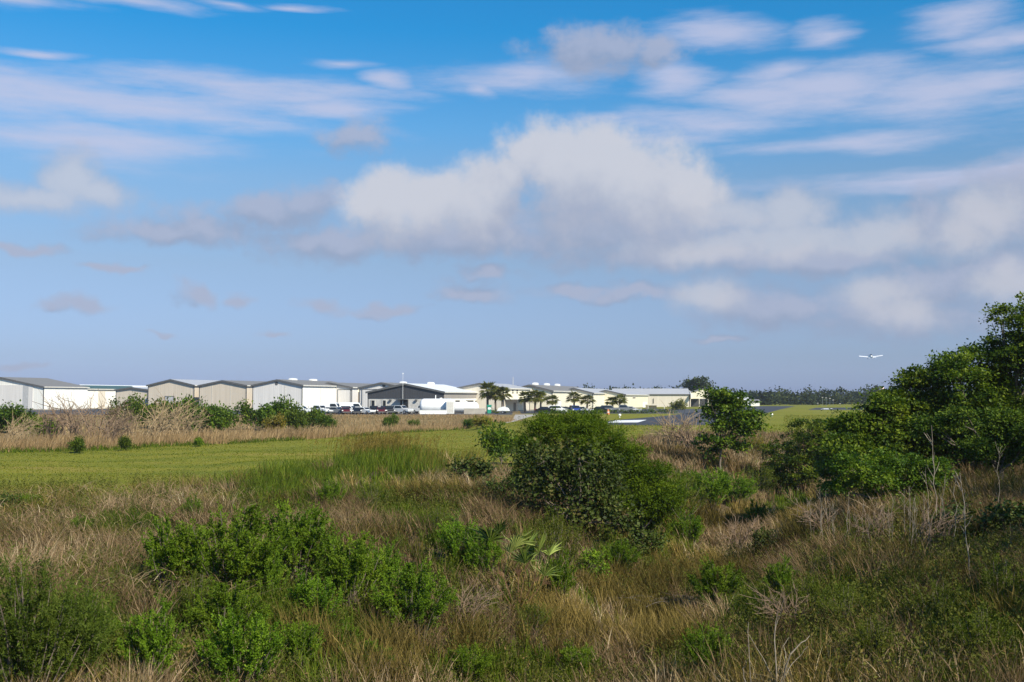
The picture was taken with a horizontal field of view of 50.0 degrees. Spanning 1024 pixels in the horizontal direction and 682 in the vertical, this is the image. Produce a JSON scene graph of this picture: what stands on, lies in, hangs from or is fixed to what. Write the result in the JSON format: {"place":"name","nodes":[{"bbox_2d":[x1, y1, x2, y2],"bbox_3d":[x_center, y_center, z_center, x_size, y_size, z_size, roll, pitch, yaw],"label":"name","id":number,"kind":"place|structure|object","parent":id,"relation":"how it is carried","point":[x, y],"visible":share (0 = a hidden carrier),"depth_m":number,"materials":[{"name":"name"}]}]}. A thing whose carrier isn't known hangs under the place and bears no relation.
{"place":"outdoors","nodes":[
{"label":"outdoors","id":0,"kind":"place"},
{"bbox_2d":[270,428,491,472],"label":"plume grass","id":1,"kind":"structure","parent":0,"point":[372,442],"depth_m":66.12,"materials":[{"name":"plant"}]},
{"bbox_2d":[0,400,1023,681],"bbox_3d":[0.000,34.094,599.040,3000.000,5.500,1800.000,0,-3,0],"label":"ground","id":2,"kind":"structure","parent":0,"point":[182,462],"depth_m":72.43,"materials":[{"name":"plant"}]},
{"bbox_2d":[0,399,27,431],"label":"field shrub","id":3,"kind":"object","parent":2,"relation":"on","point":[5,412],"visible":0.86,"depth_m":121.44,"materials":[{"name":"green plant"}]},
{"bbox_2d":[0,377,89,409],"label":"hangar","id":4,"kind":"structure","parent":2,"relation":"on","point":[15,390],"depth_m":302.75,"materials":[{"name":"white"}]},
{"bbox_2d":[0,385,32,408],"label":"hangar door","id":5,"kind":"structure","parent":4,"relation":"in","point":[9,393],"depth_m":301.92,"materials":[{"name":"grey"}]},
{"bbox_2d":[27,395,89,440],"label":"dead brush","id":6,"kind":"object","parent":2,"relation":"on","point":[49,427],"visible":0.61,"depth_m":99.26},
{"bbox_2d":[0,535,118,681],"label":"willowy shrub","id":7,"kind":"object","parent":2,"relation":"on","point":[23,642],"visible":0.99,"depth_m":14.33,"materials":[{"name":"green plant"}]},
{"bbox_2d":[32,389,111,438],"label":"dead brush","id":8,"kind":"object","parent":2,"relation":"on","point":[71,425],"visible":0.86,"depth_m":97.06,"materials":[{"name":"plant"}]},
{"bbox_2d":[38,567,122,681],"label":"willowy shrub","id":9,"kind":"object","parent":2,"relation":"on","point":[99,649],"visible":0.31,"depth_m":15.24,"materials":[{"name":"green plant"}]},
{"bbox_2d":[72,389,135,438],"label":"dead brush","id":10,"kind":"object","parent":2,"relation":"on","point":[100,421],"visible":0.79,"depth_m":94.56,"materials":[{"name":"plant"}]},
{"bbox_2d":[82,385,132,408],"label":"hangar","id":11,"kind":"structure","parent":2,"relation":"on","point":[108,392],"depth_m":339.60,"materials":[{"name":"white"}]},
{"bbox_2d":[103,395,149,427],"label":"field shrub","id":12,"kind":"object","parent":2,"relation":"on","point":[137,409],"visible":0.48,"depth_m":134.72,"materials":[{"name":"green plant"}]},
{"bbox_2d":[114,387,147,409],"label":"hangar","id":13,"kind":"structure","parent":2,"relation":"on","point":[124,393],"depth_m":303.11,"materials":[{"name":"beige"}]},
{"bbox_2d":[115,594,188,681],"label":"leafy shrub","id":14,"kind":"object","parent":2,"relation":"on","point":[154,639],"visible":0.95,"depth_m":16.05,"materials":[{"name":"green plant"}]},
{"bbox_2d":[139,401,185,438],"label":"dead brush","id":15,"kind":"object","parent":2,"relation":"on","point":[158,425],"visible":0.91,"depth_m":94.85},
{"bbox_2d":[136,387,203,435],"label":"dead brush","id":16,"kind":"object","parent":2,"relation":"on","point":[178,419],"visible":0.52,"depth_m":99.37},
{"bbox_2d":[138,508,208,594],"bbox_3d":[-6.847,4.272,21.828,1.398,1.995,1.321,-2,-4,36],"label":"leafy shrub","id":17,"kind":"object","parent":2,"relation":"on","point":[153,546],"visible":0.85,"depth_m":21.64,"materials":[{"name":"green plant"}]},
{"bbox_2d":[146,379,219,406],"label":"hangar","id":18,"kind":"structure","parent":2,"relation":"on","point":[171,387],"depth_m":293.64,"materials":[{"name":"beige"}]},
{"bbox_2d":[167,393,225,432],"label":"field shrub","id":19,"kind":"object","parent":2,"relation":"on","point":[209,408],"visible":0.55,"depth_m":122.49,"materials":[{"name":"green plant"}]},
{"bbox_2d":[174,568,219,620],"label":"leafy shrub","id":20,"kind":"object","parent":2,"relation":"on","point":[190,596],"visible":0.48,"depth_m":19.15,"materials":[{"name":"green plant"}]},
{"bbox_2d":[206,403,242,432],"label":"field shrub","id":21,"kind":"object","parent":2,"relation":"on","point":[221,417],"visible":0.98,"depth_m":121.91,"materials":[{"name":"green plant"}]},
{"bbox_2d":[181,577,273,645],"bbox_3d":[-4.907,4.684,18.800,1.523,1.328,1.565,-1,-3,11],"label":"leafy shrub","id":22,"kind":"object","parent":2,"relation":"on","point":[200,615],"visible":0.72,"depth_m":18.56,"materials":[{"name":"green plant"}]},
{"bbox_2d":[197,380,265,410],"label":"hangar","id":23,"kind":"structure","parent":2,"relation":"on","point":[228,392],"depth_m":285.44,"materials":[{"name":"beige"}]},
{"bbox_2d":[162,499,303,589],"bbox_3d":[-5.684,4.249,21.873,2.633,2.128,2.562,-1,-3,10],"label":"leafy shrub","id":24,"kind":"object","parent":2,"relation":"on","point":[238,546],"visible":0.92,"depth_m":21.57,"materials":[{"name":"green plant"}]},
{"bbox_2d":[194,600,284,681],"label":"leafy shrub","id":25,"kind":"object","parent":2,"relation":"on","point":[232,643],"visible":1,"depth_m":16.49,"materials":[{"name":"green plant"}]},
{"bbox_2d":[0,419,504,453],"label":"herb fringe","id":26,"kind":"object","parent":2,"relation":"on","point":[13,450],"visible":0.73,"depth_m":89.04,"materials":[{"name":"green plant"}]},
{"bbox_2d":[232,397,272,429],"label":"field shrub","id":27,"kind":"object","parent":2,"relation":"on","point":[245,409],"visible":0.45,"depth_m":134.78,"materials":[{"name":"green plant"}]},
{"bbox_2d":[0,413,514,451],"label":"straw reeds","id":28,"kind":"object","parent":2,"relation":"on","point":[204,434],"visible":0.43,"depth_m":102.44,"materials":[{"name":"plant"}]},
{"bbox_2d":[21,409,512,414],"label":"parking apron","id":29,"kind":"object","parent":2,"relation":"on","point":[96,410],"visible":0.2,"depth_m":236.67,"materials":[{"name":"asphalt"}]},
{"bbox_2d":[245,540,291,596],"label":"leafy shrub","id":30,"kind":"object","parent":2,"relation":"on","point":[267,576],"visible":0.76,"depth_m":21.52,"materials":[{"name":"green plant"}]},
{"bbox_2d":[256,394,298,427],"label":"field shrub","id":31,"kind":"object","parent":2,"relation":"on","point":[278,406],"visible":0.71,"depth_m":129.94,"materials":[{"name":"green plant"}]},
{"bbox_2d":[251,378,337,409],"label":"hangar","id":32,"kind":"structure","parent":2,"relation":"on","point":[309,393],"depth_m":272.43,"materials":[{"name":"grey"}]},
{"bbox_2d":[282,406,308,429],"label":"field shrub","id":33,"kind":"object","parent":2,"relation":"on","point":[297,419],"visible":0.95,"depth_m":122.69,"materials":[{"name":"green plant"}]},
{"bbox_2d":[276,619,325,669],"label":"leafy shrub","id":34,"kind":"object","parent":2,"relation":"on","point":[293,640],"visible":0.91,"depth_m":18.72,"materials":[{"name":"green plant"}]},
{"bbox_2d":[259,498,345,583],"bbox_3d":[-4.749,4.483,24.154,1.910,2.009,1.879,2,-3,-31],"label":"leafy shrub","id":35,"kind":"object","parent":2,"relation":"on","point":[309,530],"visible":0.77,"depth_m":23.95,"materials":[{"name":"green plant"}]},
{"bbox_2d":[284,567,347,621],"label":"leafy shrub","id":36,"kind":"object","parent":2,"relation":"on","point":[312,589],"visible":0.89,"depth_m":20.73,"materials":[{"name":"green plant"}]},
{"bbox_2d":[315,475,346,510],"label":"leafy shrub","id":37,"kind":"object","parent":2,"relation":"on","point":[334,492],"visible":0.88,"depth_m":38.76,"materials":[{"name":"green plant"}]},
{"bbox_2d":[326,382,369,404],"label":"hangar","id":38,"kind":"structure","parent":2,"relation":"on","point":[346,392],"depth_m":288.50,"materials":[{"name":"grey"}]},
{"bbox_2d":[310,528,390,609],"bbox_3d":[-3.380,4.851,23.005,1.660,1.844,1.633,-1,-3,11],"label":"leafy shrub","id":39,"kind":"object","parent":2,"relation":"on","point":[348,569],"visible":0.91,"depth_m":22.86,"materials":[{"name":"green plant"}]},
{"bbox_2d":[352,477,394,506],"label":"leafy shrub","id":40,"kind":"object","parent":2,"relation":"on","point":[376,493],"visible":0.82,"depth_m":38.42,"materials":[{"name":"green plant"}]},
{"bbox_2d":[364,534,405,593],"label":"leafy shrub","id":41,"kind":"object","parent":2,"relation":"on","point":[389,553],"visible":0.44,"depth_m":23.91,"materials":[{"name":"green plant"}]},
{"bbox_2d":[367,556,460,639],"bbox_3d":[-2.042,5.277,22.327,1.897,1.838,1.949,-1,-3,16],"label":"leafy shrub","id":42,"kind":"object","parent":2,"relation":"on","point":[408,586],"visible":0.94,"depth_m":22.03,"materials":[{"name":"green plant"}]},
{"bbox_2d":[365,382,477,412],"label":"office building","id":43,"kind":"structure","parent":2,"relation":"on","point":[410,395],"depth_m":242.63,"materials":[{"name":"white metal"}]},
{"bbox_2d":[0,414,866,496],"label":"lawn grass","id":44,"kind":"structure","parent":2,"relation":"on","point":[323,442],"depth_m":74.31,"materials":[{"name":"plant"}]},
{"bbox_2d":[436,511,482,560],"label":"leafy shrub","id":45,"kind":"object","parent":2,"relation":"on","point":[454,535],"visible":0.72,"depth_m":27.95,"materials":[{"name":"green plant"}]},
{"bbox_2d":[439,642,496,681],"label":"leafy shrub","id":46,"kind":"object","parent":2,"relation":"on","point":[478,663],"visible":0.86,"depth_m":20.99,"materials":[{"name":"green plant"}]},
{"bbox_2d":[443,452,502,483],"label":"broadleaf shrub","id":47,"kind":"object","parent":2,"relation":"on","point":[480,466],"visible":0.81,"depth_m":46.32,"materials":[{"name":"green plant"}]},
{"bbox_2d":[451,573,503,626],"bbox_3d":[-0.807,5.695,23.932,1.259,1.216,1.003,-1,-3,20],"label":"dead brush","id":48,"kind":"object","parent":2,"relation":"on","point":[480,598],"visible":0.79,"depth_m":23.93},
{"bbox_2d":[461,527,504,576],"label":"leafy shrub","id":49,"kind":"object","parent":2,"relation":"on","point":[487,554],"visible":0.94,"depth_m":27.43,"materials":[{"name":"green plant"}]},
{"bbox_2d":[456,383,531,411],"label":"hangar","id":50,"kind":"structure","parent":2,"relation":"on","point":[512,404],"depth_m":265.61,"materials":[{"name":"beige"}]},
{"bbox_2d":[472,419,522,463],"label":"field shrub","id":51,"kind":"object","parent":2,"relation":"on","point":[498,441],"visible":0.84,"depth_m":64.18,"materials":[{"name":"green plant"}]},
{"bbox_2d":[461,518,538,585],"bbox_3d":[-0.284,5.283,27.729,2.096,1.816,0.923,0,-3,0],"label":"palmetto","id":52,"kind":"object","parent":2,"relation":"on","point":[517,541],"visible":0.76,"depth_m":27.55,"materials":[{"name":"plant"}]},
{"bbox_2d":[476,469,535,502],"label":"broadleaf shrub","id":53,"kind":"object","parent":2,"relation":"on","point":[498,485],"visible":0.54,"depth_m":39.73,"materials":[{"name":"green plant"}]},
{"bbox_2d":[0,427,1023,681],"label":"dry grass","id":54,"kind":"structure","parent":2,"relation":"on","point":[144,605],"depth_m":27.02,"materials":[{"name":"plant"}]},
{"bbox_2d":[0,462,1023,681],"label":"weeds","id":55,"kind":"object","parent":2,"relation":"on","point":[948,634],"visible":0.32,"depth_m":22.63,"materials":[{"name":"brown plant"}]},
{"bbox_2d":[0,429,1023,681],"bbox_3d":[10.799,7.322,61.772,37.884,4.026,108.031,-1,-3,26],"label":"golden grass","id":56,"kind":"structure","parent":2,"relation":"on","point":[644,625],"depth_m":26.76,"materials":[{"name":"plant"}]},
{"bbox_2d":[0,432,1023,681],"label":"green grass","id":57,"kind":"structure","parent":2,"relation":"on","point":[346,462],"depth_m":26.29,"materials":[{"name":"plant"}]},
{"bbox_2d":[508,531,562,601],"bbox_3d":[0.567,5.587,27.304,1.490,1.981,0.887,0,-3,0],"label":"palmetto","id":58,"kind":"object","parent":2,"relation":"on","point":[523,558],"visible":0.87,"depth_m":27.32,"materials":[{"name":"plant"}]},
{"bbox_2d":[516,596,555,636],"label":"leafy shrub","id":59,"kind":"object","parent":2,"relation":"on","point":[541,611],"visible":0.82,"depth_m":25.11,"materials":[{"name":"green plant"}]},
{"bbox_2d":[521,382,578,409],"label":"hangar","id":60,"kind":"structure","parent":2,"relation":"on","point":[559,392],"depth_m":297.48,"materials":[{"name":"beige"}]},
{"bbox_2d":[529,503,587,564],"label":"leafy shrub","id":61,"kind":"object","parent":2,"relation":"on","point":[558,537],"visible":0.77,"depth_m":31.33,"materials":[{"name":"green plant"}]},
{"bbox_2d":[538,545,578,601],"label":"leafy shrub","id":62,"kind":"object","parent":2,"relation":"on","point":[565,584],"visible":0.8,"depth_m":27.98,"materials":[{"name":"green plant"}]},
{"bbox_2d":[505,404,637,499],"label":"feathery bush","id":63,"kind":"object","parent":2,"relation":"on","point":[581,427],"visible":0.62,"depth_m":40.27,"materials":[{"name":"green plant"}]},
{"bbox_2d":[503,432,644,544],"bbox_3d":[1.976,4.956,37.013,4.964,3.818,3.310,0,-3,0],"label":"broadleaf bush","id":64,"kind":"object","parent":2,"relation":"on","point":[602,495],"visible":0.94,"depth_m":36.56,"materials":[{"name":"green plant"}]},
{"bbox_2d":[555,638,601,672],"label":"leafy shrub","id":65,"kind":"object","parent":2,"relation":"on","point":[579,657],"visible":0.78,"depth_m":23.18,"materials":[{"name":"green plant"}]},
{"bbox_2d":[569,388,607,408],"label":"hangar","id":66,"kind":"structure","parent":2,"relation":"on","point":[597,395],"depth_m":320.28,"materials":[{"name":"beige"}]},
{"bbox_2d":[576,543,615,583],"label":"round shrub","id":67,"kind":"object","parent":2,"relation":"on","point":[591,558],"visible":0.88,"depth_m":31.54,"materials":[{"name":"green plant"}]},
{"bbox_2d":[596,540,641,571],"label":"leafy shrub","id":68,"kind":"object","parent":2,"relation":"on","point":[619,550],"visible":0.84,"depth_m":34.16,"materials":[{"name":"green plant"}]},
{"bbox_2d":[599,390,653,407],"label":"hangar","id":69,"kind":"structure","parent":2,"relation":"on","point":[634,399],"depth_m":349.70,"materials":[{"name":"beige"}]},
{"bbox_2d":[616,523,674,560],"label":"broadleaf shrub","id":70,"kind":"object","parent":2,"relation":"on","point":[638,536],"visible":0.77,"depth_m":37.92,"materials":[{"name":"green plant"}]},
{"bbox_2d":[598,435,695,539],"bbox_3d":[4.697,5.561,39.769,3.835,4.314,2.911,0,-3,0],"label":"feathery bush","id":71,"kind":"object","parent":2,"relation":"on","point":[645,474],"visible":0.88,"depth_m":39.43,"materials":[{"name":"green plant"}]},
{"bbox_2d":[612,388,708,406],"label":"hangar","id":72,"kind":"structure","parent":2,"relation":"on","point":[665,396],"depth_m":398.57,"materials":[{"name":"beige"}]},
{"bbox_2d":[642,402,704,448],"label":"dead brush","id":73,"kind":"object","parent":2,"relation":"on","point":[670,442],"visible":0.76,"depth_m":78.84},
{"bbox_2d":[646,465,712,516],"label":"leafy shrub","id":74,"kind":"object","parent":2,"relation":"on","point":[691,479],"visible":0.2,"depth_m":45.12,"materials":[{"name":"green plant"}]},
{"bbox_2d":[651,413,709,449],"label":"dead brush","id":75,"kind":"object","parent":2,"relation":"on","point":[688,439],"visible":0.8,"depth_m":78.04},
{"bbox_2d":[670,507,706,543],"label":"leafy shrub","id":76,"kind":"object","parent":2,"relation":"on","point":[694,531],"visible":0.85,"depth_m":41.71,"materials":[{"name":"green plant"}]},
{"bbox_2d":[607,406,793,425],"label":"runway","id":77,"kind":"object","parent":2,"relation":"on","point":[648,420],"visible":0.39,"depth_m":180.94,"materials":[{"name":"asphalt"}]},
{"bbox_2d":[679,620,735,679],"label":"leafy shrub","id":78,"kind":"object","parent":2,"relation":"on","point":[712,642],"visible":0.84,"depth_m":19.87,"materials":[{"name":"green plant"}]},
{"bbox_2d":[681,467,735,509],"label":"leafy shrub","id":79,"kind":"object","parent":2,"relation":"on","point":[716,484],"visible":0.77,"depth_m":51.67,"materials":[{"name":"green plant"}]},
{"bbox_2d":[685,552,746,608],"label":"leafy shrub","id":80,"kind":"object","parent":2,"relation":"on","point":[708,580],"visible":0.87,"depth_m":29.11,"materials":[{"name":"green plant"}]},
{"bbox_2d":[681,385,772,469],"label":"slender tree","id":81,"kind":"object","parent":2,"relation":"on","point":[729,416],"visible":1,"depth_m":67.23,"materials":[{"name":"green plant"}]},
{"bbox_2d":[709,471,759,506],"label":"leafy shrub","id":82,"kind":"object","parent":2,"relation":"on","point":[743,486],"visible":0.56,"depth_m":56.12,"materials":[{"name":"green plant"}]},
{"bbox_2d":[715,512,775,552],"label":"dead brush","id":83,"kind":"object","parent":2,"relation":"on","point":[741,538],"visible":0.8,"depth_m":40.77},
{"bbox_2d":[734,465,780,496],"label":"leafy shrub","id":84,"kind":"object","parent":2,"relation":"on","point":[766,481],"visible":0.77,"depth_m":64.25,"materials":[{"name":"green plant"}]},
{"bbox_2d":[743,498,772,526],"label":"leafy shrub","id":85,"kind":"object","parent":2,"relation":"on","point":[755,511],"visible":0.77,"depth_m":46.83,"materials":[{"name":"green plant"}]},
{"bbox_2d":[739,581,816,634],"bbox_3d":[5.222,5.269,21.660,1.643,1.136,1.120,0,-3,-7],"label":"dead brush","id":86,"kind":"object","parent":2,"relation":"on","point":[777,606],"visible":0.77,"depth_m":21.60,"materials":[{"name":"plant"}]},
{"bbox_2d":[761,552,799,599],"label":"leafy shrub","id":87,"kind":"object","parent":2,"relation":"on","point":[785,575],"visible":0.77,"depth_m":25.14,"materials":[{"name":"green plant"}]},
{"bbox_2d":[751,408,839,493],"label":"leafy tree","id":88,"kind":"object","parent":2,"relation":"on","point":[790,457],"visible":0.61,"depth_m":67.65,"materials":[{"name":"green plant"}]},
{"bbox_2d":[583,383,1020,404],"bbox_3d":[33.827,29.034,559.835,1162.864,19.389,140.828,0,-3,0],"label":"distant wood","id":89,"kind":"object","parent":2,"relation":"on","point":[785,397],"visible":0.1,"depth_m":531.93,"materials":[{"name":"green plant"}]},
{"bbox_2d":[782,570,823,612],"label":"leafy shrub","id":90,"kind":"object","parent":2,"relation":"on","point":[812,588],"visible":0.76,"depth_m":22.75,"materials":[{"name":"green plant"}]},
{"bbox_2d":[784,498,843,537],"bbox_3d":[9.656,5.655,35.104,2.060,1.425,1.404,0,-3,-4],"label":"dead brush","id":91,"kind":"object","parent":2,"relation":"on","point":[811,519],"visible":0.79,"depth_m":35.01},
{"bbox_2d":[816,577,878,622],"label":"leafy shrub","id":92,"kind":"object","parent":2,"relation":"on","point":[851,597],"visible":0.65,"depth_m":20.30,"materials":[{"name":"green plant"}]},
{"bbox_2d":[802,388,923,494],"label":"leafy tree","id":93,"kind":"object","parent":2,"relation":"on","point":[860,432],"visible":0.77,"depth_m":44.34,"materials":[{"name":"green plant"}]},
{"bbox_2d":[837,612,896,667],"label":"leafy shrub","id":94,"kind":"object","parent":2,"relation":"on","point":[867,643],"visible":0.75,"depth_m":16.54,"materials":[{"name":"green plant"}]},
{"bbox_2d":[848,501,900,544],"bbox_3d":[9.960,4.999,30.246,1.386,1.536,1.681,-2,-3,33],"label":"dead brush","id":95,"kind":"object","parent":2,"relation":"on","point":[877,523],"visible":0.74,"depth_m":30.11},
{"bbox_2d":[816,446,961,506],"bbox_3d":[12.493,4.758,36.411,4.498,2.516,2.832,1,-3,-23],"label":"leafy tree","id":96,"kind":"object","parent":2,"relation":"on","point":[887,469],"visible":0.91,"depth_m":36.35,"materials":[{"name":"green plant"}]},
{"bbox_2d":[858,358,981,467],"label":"leafy tree","id":97,"kind":"object","parent":2,"relation":"on","point":[910,379],"visible":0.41,"depth_m":45.48,"materials":[{"name":"green plant"}]},
{"bbox_2d":[896,572,972,623],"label":"leafy shrub","id":98,"kind":"object","parent":2,"relation":"on","point":[939,596],"visible":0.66,"depth_m":18.21,"materials":[{"name":"green plant"}]},
{"bbox_2d":[915,495,970,546],"bbox_3d":[10.665,4.607,27.307,1.520,1.469,1.212,-1,-3,20],"label":"dead brush","id":99,"kind":"object","parent":2,"relation":"on","point":[931,523],"visible":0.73,"depth_m":27.29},
{"bbox_2d":[928,497,982,531],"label":"broadleaf shrub","id":100,"kind":"object","parent":2,"relation":"on","point":[951,513],"visible":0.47,"depth_m":28.95,"materials":[{"name":"green plant"}]},
{"bbox_2d":[895,403,1023,479],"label":"leafy tree","id":101,"kind":"object","parent":2,"relation":"on","point":[980,444],"visible":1,"depth_m":38.73,"materials":[{"name":"green plant"}]},
{"bbox_2d":[912,338,1023,473],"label":"leafy tree","id":102,"kind":"object","parent":2,"relation":"on","point":[975,399],"visible":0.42,"depth_m":44.91,"materials":[{"name":"green plant"}]},
{"bbox_2d":[948,596,1019,660],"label":"leafy shrub","id":103,"kind":"object","parent":2,"relation":"on","point":[977,626],"visible":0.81,"depth_m":15.68,"materials":[{"name":"green plant"}]},
{"bbox_2d":[958,291,1023,465],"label":"leafy tree","id":104,"kind":"object","parent":2,"relation":"on","point":[1002,359],"visible":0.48,"depth_m":45.52,"materials":[{"name":"green plant"}]},
{"bbox_2d":[969,497,1023,536],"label":"broadleaf shrub","id":105,"kind":"object","parent":2,"relation":"on","point":[1006,512],"visible":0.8,"depth_m":26.53,"materials":[{"name":"green plant"}]},
{"bbox_2d":[973,550,1023,605],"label":"leafy shrub","id":106,"kind":"object","parent":2,"relation":"on","point":[995,582],"visible":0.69,"depth_m":18.22,"materials":[{"name":"green plant"}]},
{"bbox_2d":[0,0,1023,398],"label":"sky","id":107,"kind":"structure","parent":0,"point":[754,195],"materials":[{"name":"blue"}]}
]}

